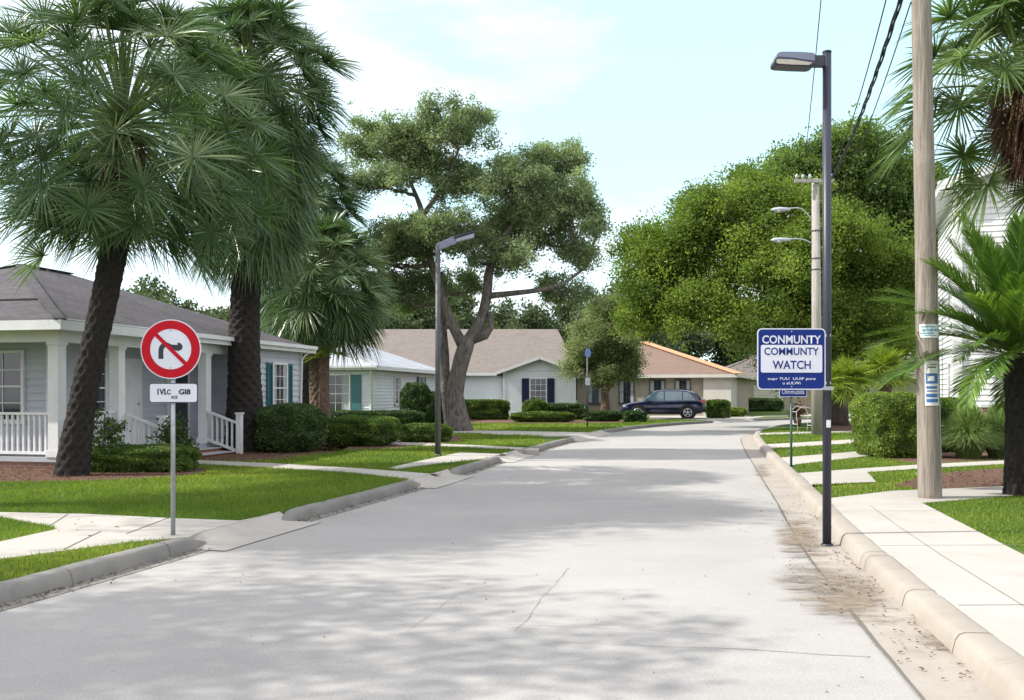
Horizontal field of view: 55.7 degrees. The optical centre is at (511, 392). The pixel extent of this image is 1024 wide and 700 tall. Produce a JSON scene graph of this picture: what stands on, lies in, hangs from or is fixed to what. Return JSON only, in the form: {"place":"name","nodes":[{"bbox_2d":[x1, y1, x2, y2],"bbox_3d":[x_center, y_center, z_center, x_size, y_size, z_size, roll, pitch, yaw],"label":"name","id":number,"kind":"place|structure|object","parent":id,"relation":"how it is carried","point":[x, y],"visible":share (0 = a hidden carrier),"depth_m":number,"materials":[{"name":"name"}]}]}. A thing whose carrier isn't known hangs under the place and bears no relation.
{"place":"outdoors","nodes":[
{"label":"outdoors","id":0,"kind":"place"},
{"bbox_2d":[0,529,188,559],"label":"pavement","id":1,"kind":"structure","parent":0,"point":[54,540],"depth_m":9.93,"materials":[{"name":"concrete"}]},
{"bbox_2d":[0,512,267,539],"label":"pavement","id":2,"kind":"structure","parent":0,"point":[184,527],"depth_m":11.23,"materials":[{"name":"concrete"}]},
{"bbox_2d":[187,511,319,550],"bbox_3d":[-2.963,1.576,11.258,0.543,0.129,2.321,0,0,14],"label":"driveway apron","id":3,"kind":"object","parent":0,"point":[228,537],"visible":0.97,"depth_m":11.07,"materials":[{"name":"concrete"}]},
{"bbox_2d":[197,460,441,479],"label":"pavement","id":4,"kind":"structure","parent":0,"point":[408,475],"depth_m":19.40,"materials":[{"name":"concrete"}]},
{"bbox_2d":[329,342,434,410],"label":"teal shutter house","id":5,"kind":"structure","parent":0,"point":[375,384],"depth_m":46.62,"materials":[{"name":"blue paint"}]},
{"bbox_2d":[329,374,350,410],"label":"window","id":6,"kind":"structure","parent":5,"relation":"in","point":[340,384],"depth_m":46.23,"materials":[{"name":"glass"}]},
{"bbox_2d":[0,400,849,580],"bbox_3d":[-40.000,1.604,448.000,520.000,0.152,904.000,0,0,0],"label":"lawn","id":7,"kind":"structure","parent":0,"point":[775,414],"depth_m":15.49,"materials":[{"name":"plant"}]},
{"bbox_2d":[0,467,204,481],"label":"mulch bed","id":8,"kind":"object","parent":7,"relation":"on","point":[43,475],"visible":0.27,"depth_m":17.82,"materials":[{"name":"brown soil"}]},
{"bbox_2d":[92,407,130,471],"bbox_3d":[-7.805,0.900,18.672,0.938,1.275,0.950,0,0,25],"label":"leafy shrub","id":9,"kind":"object","parent":8,"relation":"on","point":[105,433],"visible":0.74,"depth_m":18.60,"materials":[{"name":"green plant"}]},
{"bbox_2d":[90,443,202,472],"bbox_3d":[-7.284,1.283,18.961,2.328,0.576,1.217,0,0,0],"label":"clipped hedge","id":10,"kind":"object","parent":8,"relation":"on","point":[134,458],"visible":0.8,"depth_m":18.47,"materials":[{"name":"green plant"}]},
{"bbox_2d":[0,0,308,476],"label":"fan palm","id":11,"kind":"object","parent":8,"relation":"on","point":[113,202],"visible":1,"depth_m":17.55,"materials":[{"name":"green plant"}]},
{"bbox_2d":[146,409,199,446],"bbox_3d":[-7.002,0.936,20.049,0.903,1.200,0.873,0,0,25],"label":"leafy shrub","id":12,"kind":"object","parent":8,"relation":"on","point":[165,436],"visible":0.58,"depth_m":19.95,"materials":[{"name":"green plant"}]},
{"bbox_2d":[0,264,317,469],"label":"porch house","id":13,"kind":"structure","parent":7,"relation":"on","point":[42,324],"depth_m":21.66,"materials":[{"name":"paint"}]},
{"bbox_2d":[0,350,25,423],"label":"window","id":14,"kind":"structure","parent":13,"relation":"in","point":[12,362],"depth_m":21.25,"materials":[{"name":"white paint"}]},
{"bbox_2d":[96,357,107,418],"bbox_3d":[-9.689,-0.105,22.458,0.100,1.470,1.000,0,0,13],"label":"window","id":15,"kind":"structure","parent":13,"relation":"in","point":[102,401],"depth_m":22.85,"materials":[{"name":"white paint"}]},
{"bbox_2d":[125,358,141,443],"bbox_3d":[-9.394,0.210,23.776,0.090,2.120,1.060,0,0,13],"label":"door","id":16,"kind":"structure","parent":13,"relation":"in","point":[133,367],"depth_m":23.95,"materials":[{"name":"white paint"}]},
{"bbox_2d":[166,373,189,439],"bbox_3d":[-8.910,0.210,25.922,0.090,2.120,1.060,0,0,13],"label":"door","id":17,"kind":"structure","parent":13,"relation":"in","point":[185,379],"depth_m":26.09,"materials":[{"name":"paint"}]},
{"bbox_2d":[271,362,287,404],"bbox_3d":[-6.753,-0.130,28.203,0.100,1.520,1.020,0,0,13],"label":"window","id":18,"kind":"structure","parent":13,"relation":"in","point":[280,370],"depth_m":28.26,"materials":[{"name":"white paint"}]},
{"bbox_2d":[0,495,333,581],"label":"turf","id":19,"kind":"structure","parent":7,"relation":"on","point":[252,505],"depth_m":12.38,"materials":[{"name":"plant"}]},
{"bbox_2d":[122,273,218,315],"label":"distant tree","id":20,"kind":"object","parent":7,"relation":"on","point":[153,284],"visible":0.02,"depth_m":98.16,"materials":[{"name":"green plant"}]},
{"bbox_2d":[141,319,200,534],"bbox_3d":[-3.622,0.425,10.306,0.631,2.410,0.078,0,0,-3],"label":"prohibition sign","id":21,"kind":"object","parent":7,"relation":"on","point":[171,349],"visible":0.98,"depth_m":10.28,"materials":[{"name":"metal"}]},
{"bbox_2d":[0,461,465,498],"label":"turf","id":22,"kind":"structure","parent":7,"relation":"on","point":[144,487],"depth_m":16.07,"materials":[{"name":"plant"}]},
{"bbox_2d":[201,445,345,460],"bbox_3d":[-6.066,1.520,24.887,3.191,0.001,6.613,0,0,0],"label":"mulch bed","id":23,"kind":"object","parent":7,"relation":"on","point":[250,455],"visible":0.43,"depth_m":23.52,"materials":[{"name":"brown soil"}]},
{"bbox_2d":[144,0,363,452],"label":"fan palm","id":24,"kind":"object","parent":23,"relation":"on","point":[268,26],"visible":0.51,"depth_m":24.64,"materials":[{"name":"green plant"}]},
{"bbox_2d":[252,402,328,452],"bbox_3d":[-5.770,0.919,25.248,1.880,1.359,2.026,0,0,0],"label":"round shrub","id":25,"kind":"object","parent":23,"relation":"on","point":[291,427],"visible":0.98,"depth_m":24.45,"materials":[{"name":"green plant"}]},
{"bbox_2d":[260,147,372,403],"bbox_3d":[-7.907,-4.026,37.021,5.505,11.312,5.341,0,0,0],"label":"fan palm","id":26,"kind":"object","parent":7,"relation":"on","point":[345,195],"visible":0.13,"depth_m":36.62,"materials":[{"name":"green plant"}]},
{"bbox_2d":[199,434,544,462],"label":"turf","id":27,"kind":"structure","parent":7,"relation":"on","point":[523,442],"depth_m":24.67,"materials":[{"name":"plant"}]},
{"bbox_2d":[330,409,426,424],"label":"clipped hedge","id":28,"kind":"object","parent":7,"relation":"on","point":[408,416],"visible":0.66,"depth_m":41.69,"materials":[{"name":"green plant"}]},
{"bbox_2d":[313,436,466,450],"bbox_3d":[-4.081,1.520,30.156,5.203,0.001,9.763,0,0,0],"label":"mulch bed","id":29,"kind":"object","parent":7,"relation":"on","point":[381,446],"visible":0.28,"depth_m":27.48,"materials":[{"name":"brown soil"}]},
{"bbox_2d":[302,332,353,408],"bbox_3d":[-6.463,-0.350,32.505,2.427,3.800,2.275,0,0,-42],"label":"young palm","id":30,"kind":"object","parent":29,"relation":"on","point":[319,355],"visible":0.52,"depth_m":32.35,"materials":[{"name":"green plant"}]},
{"bbox_2d":[260,209,401,417],"bbox_3d":[-6.457,-2.421,33.102,5.503,8.102,5.384,0,0,0],"label":"fan palm","id":31,"kind":"object","parent":29,"relation":"on","point":[342,312],"visible":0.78,"depth_m":31.91,"materials":[{"name":"green plant"}]},
{"bbox_2d":[324,415,401,445],"bbox_3d":[-4.409,1.116,28.312,2.346,0.970,2.199,0,0,0],"label":"clipped hedge","id":32,"kind":"object","parent":29,"relation":"on","point":[362,430],"visible":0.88,"depth_m":27.47,"materials":[{"name":"green plant"}]},
{"bbox_2d":[398,422,453,441],"bbox_3d":[-2.759,1.241,30.331,1.866,0.666,1.501,0,0,0],"label":"clipped hedge","id":33,"kind":"object","parent":29,"relation":"on","point":[417,432],"visible":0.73,"depth_m":29.73,"materials":[{"name":"green plant"}]},
{"bbox_2d":[399,382,430,422],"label":"cone shrub","id":34,"kind":"object","parent":7,"relation":"on","point":[413,395],"visible":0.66,"depth_m":43.84,"materials":[{"name":"green plant"}]},
{"bbox_2d":[376,296,464,328],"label":"distant tree","id":35,"kind":"object","parent":7,"relation":"on","point":[425,321],"visible":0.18,"depth_m":90.26,"materials":[{"name":"green plant"}]},
{"bbox_2d":[422,391,443,423],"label":"cone shrub","id":36,"kind":"object","parent":7,"relation":"on","point":[428,407],"visible":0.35,"depth_m":43.83,"materials":[{"name":"green plant"}]},
{"bbox_2d":[396,276,483,328],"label":"distant tree","id":37,"kind":"object","parent":7,"relation":"on","point":[466,312],"visible":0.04,"depth_m":97.80,"materials":[{"name":"green plant"}]},
{"bbox_2d":[434,230,475,455],"bbox_3d":[-1.376,-1.142,23.400,1.030,5.545,0.240,0,0,0],"label":"street lamp","id":38,"kind":"object","parent":7,"relation":"on","point":[448,242],"visible":0.89,"depth_m":23.35,"materials":[{"name":"grey metal"}]},
{"bbox_2d":[334,87,618,430],"bbox_3d":[-1.546,-5.182,39.127,11.886,13.956,6.506,0,0,0],"label":"live oak","id":39,"kind":"object","parent":7,"relation":"on","point":[409,149],"visible":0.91,"depth_m":38.69,"materials":[{"name":"green plant"}]},
{"bbox_2d":[484,297,552,328],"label":"distant tree","id":40,"kind":"object","parent":7,"relation":"on","point":[499,316],"visible":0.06,"depth_m":109.80,"materials":[{"name":"green plant"}]},
{"bbox_2d":[503,296,588,347],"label":"distant tree","id":41,"kind":"object","parent":7,"relation":"on","point":[532,317],"visible":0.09,"depth_m":93.38,"materials":[{"name":"green plant"}]},
{"bbox_2d":[505,292,589,399],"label":"distant tree","id":42,"kind":"object","parent":7,"relation":"on","point":[563,312],"visible":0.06,"depth_m":101.69,"materials":[{"name":"green plant"}]},
{"bbox_2d":[470,419,648,423],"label":"mulch bed","id":43,"kind":"object","parent":7,"relation":"on","point":[513,421],"visible":0.17,"depth_m":51.54,"materials":[{"name":"brown soil"}]},
{"bbox_2d":[465,399,510,419],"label":"clipped hedge","id":44,"kind":"object","parent":43,"relation":"on","point":[488,409],"visible":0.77,"depth_m":54.68,"materials":[{"name":"green plant"}]},
{"bbox_2d":[521,398,547,411],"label":"round shrub","id":45,"kind":"object","parent":43,"relation":"on","point":[537,404],"visible":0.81,"depth_m":53.92,"materials":[{"name":"green plant"}]},
{"bbox_2d":[509,410,576,421],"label":"shrub","id":46,"kind":"object","parent":43,"relation":"on","point":[543,416],"visible":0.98,"depth_m":50.06,"materials":[{"name":"green plant"}]},
{"bbox_2d":[521,403,588,419],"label":"clipped hedge","id":47,"kind":"object","parent":43,"relation":"on","point":[578,410],"visible":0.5,"depth_m":54.67,"materials":[{"name":"green plant"}]},
{"bbox_2d":[582,410,622,420],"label":"shrub","id":48,"kind":"object","parent":43,"relation":"on","point":[603,415],"visible":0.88,"depth_m":51.53,"materials":[{"name":"green plant"}]},
{"bbox_2d":[622,410,646,421],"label":"clipped hedge","id":49,"kind":"object","parent":43,"relation":"on","point":[633,416],"visible":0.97,"depth_m":49.98,"materials":[{"name":"green plant"}]},
{"bbox_2d":[452,419,704,435],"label":"turf","id":50,"kind":"structure","parent":7,"relation":"on","point":[558,427],"depth_m":43.28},
{"bbox_2d":[552,292,652,410],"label":"round tree","id":51,"kind":"object","parent":7,"relation":"on","point":[620,357],"visible":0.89,"depth_m":54.32,"materials":[{"name":"green plant"}]},
{"bbox_2d":[552,278,697,357],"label":"distant tree","id":52,"kind":"object","parent":7,"relation":"on","point":[607,294],"visible":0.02,"depth_m":97.56,"materials":[{"name":"green plant"}]},
{"bbox_2d":[577,341,756,415],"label":"orange ridge house","id":53,"kind":"structure","parent":7,"relation":"on","point":[667,368],"depth_m":65.98,"materials":[{"name":"beige paint"}]},
{"bbox_2d":[618,380,634,403],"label":"window","id":54,"kind":"structure","parent":53,"relation":"in","point":[626,390],"depth_m":66.11,"materials":[{"name":"grey glass"}]},
{"bbox_2d":[661,327,714,359],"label":"distant tree","id":55,"kind":"object","parent":7,"relation":"on","point":[700,340],"visible":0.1,"depth_m":104.92,"materials":[{"name":"green plant"}]},
{"bbox_2d":[705,399,730,417],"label":"clipped hedge","id":56,"kind":"object","parent":7,"relation":"on","point":[717,408],"visible":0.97,"depth_m":58.32,"materials":[{"name":"green plant"}]},
{"bbox_2d":[694,292,759,366],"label":"distant tree","id":57,"kind":"object","parent":7,"relation":"on","point":[722,359],"visible":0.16,"depth_m":109.79,"materials":[{"name":"green plant"}]},
{"bbox_2d":[748,397,784,411],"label":"clipped hedge","id":58,"kind":"object","parent":7,"relation":"on","point":[758,404],"visible":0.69,"depth_m":79.53,"materials":[{"name":"green plant"}]},
{"bbox_2d":[726,355,916,410],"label":"bungalow","id":59,"kind":"object","parent":7,"relation":"on","point":[754,391],"visible":0.05,"depth_m":83.70,"materials":[{"name":"beige paint"}]},
{"bbox_2d":[323,442,538,455],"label":"pavement","id":60,"kind":"structure","parent":0,"point":[531,451],"depth_m":27.37,"materials":[{"name":"concrete"}]},
{"bbox_2d":[408,469,472,487],"bbox_3d":[-1.271,1.576,18.006,0.560,0.129,2.629,0,0,13],"label":"driveway apron","id":61,"kind":"object","parent":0,"point":[445,477],"visible":0.95,"depth_m":17.73,"materials":[{"name":"concrete"}]},
{"bbox_2d":[390,451,512,468],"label":"pavement","id":62,"kind":"structure","parent":0,"point":[455,457],"depth_m":22.36,"materials":[{"name":"concrete"}]},
{"bbox_2d":[0,419,921,699],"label":"road","id":63,"kind":"structure","parent":0,"point":[336,607],"depth_m":7.48,"materials":[{"name":"concrete"}]},
{"bbox_2d":[0,538,206,604],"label":"kerb","id":64,"kind":"structure","parent":63,"relation":"on","point":[19,588],"depth_m":8.58,"materials":[{"name":"concrete"}]},
{"bbox_2d":[0,441,576,610],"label":"leaf litter","id":65,"kind":"object","parent":63,"relation":"on","point":[305,520],"visible":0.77,"depth_m":9.67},
{"bbox_2d":[282,480,420,520],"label":"kerb","id":66,"kind":"structure","parent":63,"relation":"on","point":[312,510],"depth_m":13.94,"materials":[{"name":"concrete"}]},
{"bbox_2d":[0,420,773,610],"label":"gutter","id":67,"kind":"object","parent":63,"relation":"on","point":[84,584],"visible":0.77,"depth_m":9.18,"materials":[{"name":"concrete"}]},
{"bbox_2d":[450,456,501,474],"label":"kerb","id":68,"kind":"structure","parent":63,"relation":"on","point":[468,467],"depth_m":20.71,"materials":[{"name":"concrete"}]},
{"bbox_2d":[603,420,712,432],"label":"kerb","id":69,"kind":"structure","parent":63,"relation":"on","point":[650,425],"depth_m":46.80,"materials":[{"name":"concrete"}]},
{"bbox_2d":[770,50,832,546],"bbox_3d":[3.126,-0.989,10.420,0.651,5.379,0.197,0,0,0],"label":"street lamp","id":70,"kind":"object","parent":63,"relation":"on","point":[796,61],"visible":0.96,"depth_m":10.38,"materials":[{"name":"metal"}]},
{"bbox_2d":[757,328,830,389],"bbox_3d":[3.019,-0.362,10.364,0.798,0.657,0.023,0,0,-2],"label":"community sign","id":71,"kind":"object","parent":70,"relation":"attached to","point":[791,358],"visible":1,"depth_m":10.35,"materials":[{"name":"metal"}]},
{"bbox_2d":[753,422,887,568],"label":"kerb","id":72,"kind":"structure","parent":63,"relation":"on","point":[854,542],"depth_m":12.52,"materials":[{"name":"concrete"}]},
{"bbox_2d":[741,429,1000,699],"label":"gutter","id":73,"kind":"object","parent":63,"relation":"on","point":[928,683],"visible":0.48,"depth_m":6.90,"materials":[{"name":"concrete"}]},
{"bbox_2d":[779,521,821,556],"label":"gutter dirt","id":74,"kind":"structure","parent":73,"relation":"on","point":[799,532],"depth_m":10.81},
{"bbox_2d":[779,567,883,620],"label":"gutter dirt","id":75,"kind":"structure","parent":73,"relation":"on","point":[849,599],"depth_m":7.98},
{"bbox_2d":[766,495,968,678],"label":"leaf litter","id":76,"kind":"object","parent":75,"relation":"on","point":[870,599],"visible":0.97,"depth_m":7.66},
{"bbox_2d":[740,437,925,699],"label":"gutter joint","id":77,"kind":"object","parent":73,"relation":"on","point":[865,628],"visible":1,"depth_m":6.60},
{"bbox_2d":[864,555,1023,699],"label":"kerb","id":78,"kind":"structure","parent":63,"relation":"on","point":[993,663],"depth_m":6.28,"materials":[{"name":"concrete"}]},
{"bbox_2d":[360,329,581,416],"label":"gabled house","id":79,"kind":"structure","parent":0,"point":[516,368],"depth_m":62.83,"materials":[{"name":"beige paint"}]},
{"bbox_2d":[529,378,546,402],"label":"window","id":80,"kind":"structure","parent":79,"relation":"in","point":[537,386],"depth_m":59.95,"materials":[{"name":"glass"}]},
{"bbox_2d":[0,0,1023,361],"label":"sky","id":81,"kind":"structure","parent":0,"point":[663,94],"materials":[{"name":"blue"}]},
{"bbox_2d":[453,430,594,436],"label":"pavement","id":82,"kind":"structure","parent":0,"point":[552,434],"depth_m":37.06,"materials":[{"name":"concrete"}]},
{"bbox_2d":[649,415,761,420],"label":"pavement","id":83,"kind":"structure","parent":0,"point":[695,417],"depth_m":57.62,"materials":[{"name":"concrete"}]},
{"bbox_2d":[620,389,705,418],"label":"parked car","id":84,"kind":"object","parent":83,"relation":"on","point":[684,403],"visible":0.82,"depth_m":57.23,"materials":[{"name":"blue paint"}]},
{"bbox_2d":[767,439,853,448],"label":"pavement","id":85,"kind":"structure","parent":0,"point":[799,444],"depth_m":28.99,"materials":[{"name":"concrete"}]},
{"bbox_2d":[781,451,867,464],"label":"pavement","id":86,"kind":"structure","parent":0,"point":[796,460],"depth_m":22.71,"materials":[{"name":"concrete"}]},
{"bbox_2d":[760,421,1023,554],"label":"lawn","id":87,"kind":"structure","parent":0,"point":[803,426],"depth_m":14.72,"materials":[{"name":"plant"}]},
{"bbox_2d":[1,435,1002,487],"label":"mulch chips","id":88,"kind":"object","parent":87,"relation":"on","point":[195,471],"visible":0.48,"depth_m":18.34,"materials":[{"name":"brown wood"}]},
{"bbox_2d":[593,157,938,424],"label":"broad tree","id":89,"kind":"object","parent":87,"relation":"on","point":[737,226],"visible":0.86,"depth_m":43.83,"materials":[{"name":"green plant"}]},
{"bbox_2d":[779,390,806,466],"bbox_3d":[5.766,0.748,19.893,0.571,1.764,0.063,0,0,0],"label":"street sign","id":90,"kind":"object","parent":87,"relation":"on","point":[792,393],"visible":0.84,"depth_m":19.87,"materials":[{"name":"metal"}]},
{"bbox_2d":[771,174,833,434],"bbox_3d":[10.462,-3.120,34.991,2.212,9.501,0.415,0,0,0],"label":"utility pole","id":91,"kind":"object","parent":87,"relation":"on","point":[816,412],"visible":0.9,"depth_m":34.87,"materials":[{"name":"grey wood"}]},
{"bbox_2d":[760,429,858,454],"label":"turf","id":92,"kind":"structure","parent":87,"relation":"on","point":[800,437],"depth_m":31.06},
{"bbox_2d":[719,103,951,392],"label":"tall tree","id":93,"kind":"object","parent":87,"relation":"on","point":[892,194],"visible":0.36,"depth_m":54.64,"materials":[{"name":"green plant"}]},
{"bbox_2d":[831,423,852,430],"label":"mulch bed","id":94,"kind":"object","parent":87,"relation":"on","point":[841,427],"depth_m":42.59,"materials":[{"name":"brown soil"}]},
{"bbox_2d":[808,353,883,408],"bbox_3d":[12.933,0.021,37.519,2.956,3.218,2.771,0,0,0],"label":"fan palm","id":95,"kind":"object","parent":94,"relation":"on","point":[844,372],"visible":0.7,"depth_m":37.10,"materials":[{"name":"green plant"}]},
{"bbox_2d":[853,344,915,392],"bbox_3d":[14.858,-0.208,38.520,2.978,3.677,2.964,0,0,0],"label":"fan palm","id":96,"kind":"object","parent":94,"relation":"on","point":[881,358],"visible":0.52,"depth_m":38.12,"materials":[{"name":"green plant"}]},
{"bbox_2d":[778,453,1020,496],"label":"turf","id":97,"kind":"structure","parent":87,"relation":"on","point":[853,461],"depth_m":18.95,"materials":[{"name":"plant"}]},
{"bbox_2d":[847,208,1023,496],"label":"feather palm","id":98,"kind":"object","parent":87,"relation":"on","point":[996,304],"visible":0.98,"depth_m":14.09,"materials":[{"name":"green plant"}]},
{"bbox_2d":[883,450,1003,462],"bbox_3d":[14.125,1.520,24.968,13.288,0.001,4.009,0,0,-22],"label":"mulch bed","id":99,"kind":"object","parent":87,"relation":"on","point":[951,457],"visible":0.32,"depth_m":22.45,"materials":[{"name":"brown soil"}]},
{"bbox_2d":[848,391,916,457],"bbox_3d":[9.022,0.786,23.402,1.346,1.671,2.154,0,0,0],"label":"clipped hedge","id":100,"kind":"object","parent":99,"relation":"on","point":[890,431],"visible":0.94,"depth_m":22.55,"materials":[{"name":"green plant"}]},
{"bbox_2d":[940,396,968,452],"bbox_3d":[11.030,0.851,25.221,1.608,1.525,1.350,0,0,0],"label":"clipped hedge","id":101,"kind":"object","parent":99,"relation":"on","point":[947,404],"visible":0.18,"depth_m":24.66,"materials":[{"name":"green plant"}]},
{"bbox_2d":[895,468,1003,488],"bbox_3d":[10.452,1.520,18.171,9.766,0.001,3.052,0,0,-24],"label":"mulch bed","id":102,"kind":"object","parent":87,"relation":"on","point":[975,475],"visible":0.59,"depth_m":17.00,"materials":[{"name":"brown soil"}]},
{"bbox_2d":[866,0,1023,251],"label":"fan palm","id":103,"kind":"object","parent":102,"relation":"on","point":[1005,138],"visible":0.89,"depth_m":17.19,"materials":[{"name":"green plant"}]},
{"bbox_2d":[922,494,1023,547],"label":"turf","id":104,"kind":"structure","parent":87,"relation":"on","point":[1001,502],"depth_m":12.12,"materials":[{"name":"plant"}]},
{"bbox_2d":[799,460,1003,485],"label":"pavement","id":105,"kind":"structure","parent":0,"point":[850,475],"depth_m":18.20,"materials":[{"name":"concrete"}]},
{"bbox_2d":[831,486,1023,656],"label":"pavement","id":106,"kind":"structure","parent":0,"point":[994,563],"depth_m":9.19,"materials":[{"name":"concrete"}]},
{"bbox_2d":[911,0,941,498],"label":"utility pole","id":107,"kind":"object","parent":106,"relation":"on","point":[929,469],"visible":0.98,"depth_m":13.88,"materials":[{"name":"brown wood"}]},
{"bbox_2d":[821,0,902,188],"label":"cable bundle","id":108,"kind":"object","parent":107,"relation":"attached to","point":[887,39],"visible":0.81,"depth_m":17.98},
{"bbox_2d":[941,402,1004,458],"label":"fountain grass","id":109,"kind":"object","parent":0,"point":[966,435],"depth_m":22.30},
{"bbox_2d":[935,160,1023,407],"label":"two storey house","id":110,"kind":"structure","parent":0,"point":[947,250],"depth_m":30.89,"materials":[{"name":"white paint"}]},
{"bbox_2d":[983,403,1004,457],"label":"fountain grass","id":111,"kind":"object","parent":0,"point":[998,418],"depth_m":22.68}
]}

